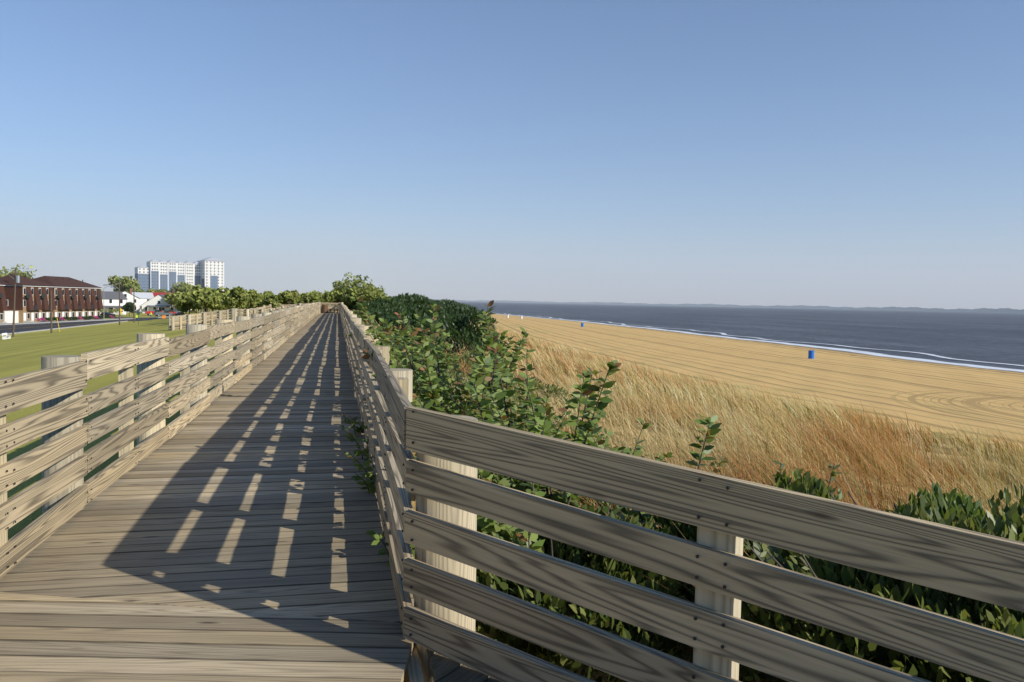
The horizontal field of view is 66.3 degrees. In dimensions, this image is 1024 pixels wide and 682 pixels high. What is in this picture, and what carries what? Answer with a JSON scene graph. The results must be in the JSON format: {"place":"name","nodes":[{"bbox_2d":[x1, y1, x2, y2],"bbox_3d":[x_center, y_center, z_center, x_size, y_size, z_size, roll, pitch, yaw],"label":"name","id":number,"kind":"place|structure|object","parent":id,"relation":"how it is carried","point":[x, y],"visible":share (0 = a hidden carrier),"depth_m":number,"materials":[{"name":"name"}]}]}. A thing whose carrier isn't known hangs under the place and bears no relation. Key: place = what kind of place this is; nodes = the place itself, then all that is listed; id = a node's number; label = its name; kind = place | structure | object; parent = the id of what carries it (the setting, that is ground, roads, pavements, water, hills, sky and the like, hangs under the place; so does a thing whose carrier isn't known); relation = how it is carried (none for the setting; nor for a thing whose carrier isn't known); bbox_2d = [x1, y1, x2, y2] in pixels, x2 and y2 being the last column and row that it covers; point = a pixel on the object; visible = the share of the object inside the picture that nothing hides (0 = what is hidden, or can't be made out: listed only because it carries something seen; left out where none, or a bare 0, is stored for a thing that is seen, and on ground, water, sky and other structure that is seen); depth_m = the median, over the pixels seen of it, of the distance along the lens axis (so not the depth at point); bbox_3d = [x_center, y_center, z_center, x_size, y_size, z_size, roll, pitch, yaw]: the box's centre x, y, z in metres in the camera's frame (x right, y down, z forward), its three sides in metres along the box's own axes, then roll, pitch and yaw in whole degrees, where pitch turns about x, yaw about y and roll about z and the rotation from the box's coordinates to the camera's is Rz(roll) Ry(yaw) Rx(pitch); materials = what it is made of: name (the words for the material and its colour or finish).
{"place":"outdoors","nodes":[
{"label":"outdoors","id":0,"kind":"place"},
{"bbox_2d":[0,316,168,334],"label":"street","id":1,"kind":"structure","parent":0,"point":[26,327],"depth_m":173.41,"materials":[{"name":"grey asphalt"}]},
{"bbox_2d":[135,257,223,290],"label":"apartment tower","id":2,"kind":"structure","parent":0,"point":[163,274],"depth_m":866.04,"materials":[{"name":"white concrete"}]},
{"bbox_2d":[0,302,1023,681],"bbox_3d":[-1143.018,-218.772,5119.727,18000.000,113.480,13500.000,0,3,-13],"label":"ground","id":3,"kind":"structure","parent":0,"point":[926,394],"depth_m":52.38,"materials":[{"name":"beige sand"}]},
{"bbox_2d":[0,274,102,323],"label":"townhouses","id":4,"kind":"structure","parent":3,"relation":"on","point":[71,297],"depth_m":192.44,"materials":[{"name":"red brick"}]},
{"bbox_2d":[0,264,204,320],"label":"town tree","id":5,"kind":"object","parent":3,"relation":"on","point":[133,284],"depth_m":299.97,"materials":[{"name":"green plant"}]},
{"bbox_2d":[100,289,191,314],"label":"houses","id":6,"kind":"structure","parent":3,"relation":"on","point":[151,301],"depth_m":299.51,"materials":[{"name":"white paint"}]},
{"bbox_2d":[0,313,500,681],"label":"boardwalk deck","id":7,"kind":"structure","parent":3,"relation":"on","point":[223,537],"depth_m":4.54,"materials":[{"name":"brown wood"}]},
{"bbox_2d":[169,272,391,311],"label":"tree leaves","id":8,"kind":"object","parent":3,"relation":"on","point":[214,299],"visible":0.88,"depth_m":106.94,"materials":[{"name":"green plant"}]},
{"bbox_2d":[0,302,742,681],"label":"fence posts","id":9,"kind":"object","parent":3,"relation":"on","point":[418,668],"visible":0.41,"depth_m":4.25,"materials":[{"name":"beige wood"}]},
{"bbox_2d":[5,334,729,678],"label":"boardwalk nails","id":10,"kind":"object","parent":9,"relation":"attached to","point":[385,492],"visible":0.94,"depth_m":4.21,"materials":[{"name":"metal"}]},
{"bbox_2d":[0,302,1023,681],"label":"fence rails","id":11,"kind":"object","parent":9,"relation":"attached to","point":[988,568],"visible":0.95,"depth_m":3.06,"materials":[{"name":"wood"}]},
{"bbox_2d":[0,268,813,358],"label":"street and beach props","id":12,"kind":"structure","parent":3,"relation":"on","point":[163,313],"depth_m":134.83,"materials":[{"name":"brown wood"}]},
{"bbox_2d":[343,292,581,415],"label":"shrub leaves","id":13,"kind":"object","parent":3,"relation":"on","point":[454,317],"visible":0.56,"depth_m":29.49,"materials":[{"name":"green plant"}]},
{"bbox_2d":[341,296,727,656],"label":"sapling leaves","id":14,"kind":"object","parent":3,"relation":"on","point":[487,357],"visible":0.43,"depth_m":7.61,"materials":[{"name":"green plant"}]},
{"bbox_2d":[182,283,1020,681],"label":"vegetation stems","id":15,"kind":"object","parent":3,"relation":"on","point":[806,563],"visible":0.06,"depth_m":6.93,"materials":[{"name":"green plant"}]},
{"bbox_2d":[475,460,1023,681],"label":"bushes","id":16,"kind":"object","parent":3,"relation":"on","point":[958,510],"visible":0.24,"depth_m":3.82,"materials":[{"name":"green plant"}]},
{"bbox_2d":[0,0,1023,309],"label":"sky","id":17,"kind":"structure","parent":0,"point":[831,153],"materials":[{"name":"blue"}]},
{"bbox_2d":[354,313,1023,681],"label":"dune grass","id":18,"kind":"structure","parent":0,"point":[779,431],"depth_m":16.07,"materials":[{"name":"beige plant"}]},
{"bbox_2d":[432,299,1023,312],"bbox_3d":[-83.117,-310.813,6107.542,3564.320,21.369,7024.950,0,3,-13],"label":"shore","id":19,"kind":"structure","parent":0,"point":[1006,310],"depth_m":5112.30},
{"bbox_2d":[456,301,1023,369],"bbox_3d":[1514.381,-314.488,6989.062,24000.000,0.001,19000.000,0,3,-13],"label":"water","id":20,"kind":"structure","parent":0,"point":[994,337],"depth_m":253.87,"materials":[{"name":"blue liquid"}]},
{"bbox_2d":[492,312,1023,371],"bbox_3d":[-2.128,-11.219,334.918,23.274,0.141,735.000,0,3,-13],"label":"surf foam","id":21,"kind":"object","parent":20,"relation":"on","point":[910,358],"visible":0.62,"depth_m":104.78,"materials":[{"name":"white"}]}
]}

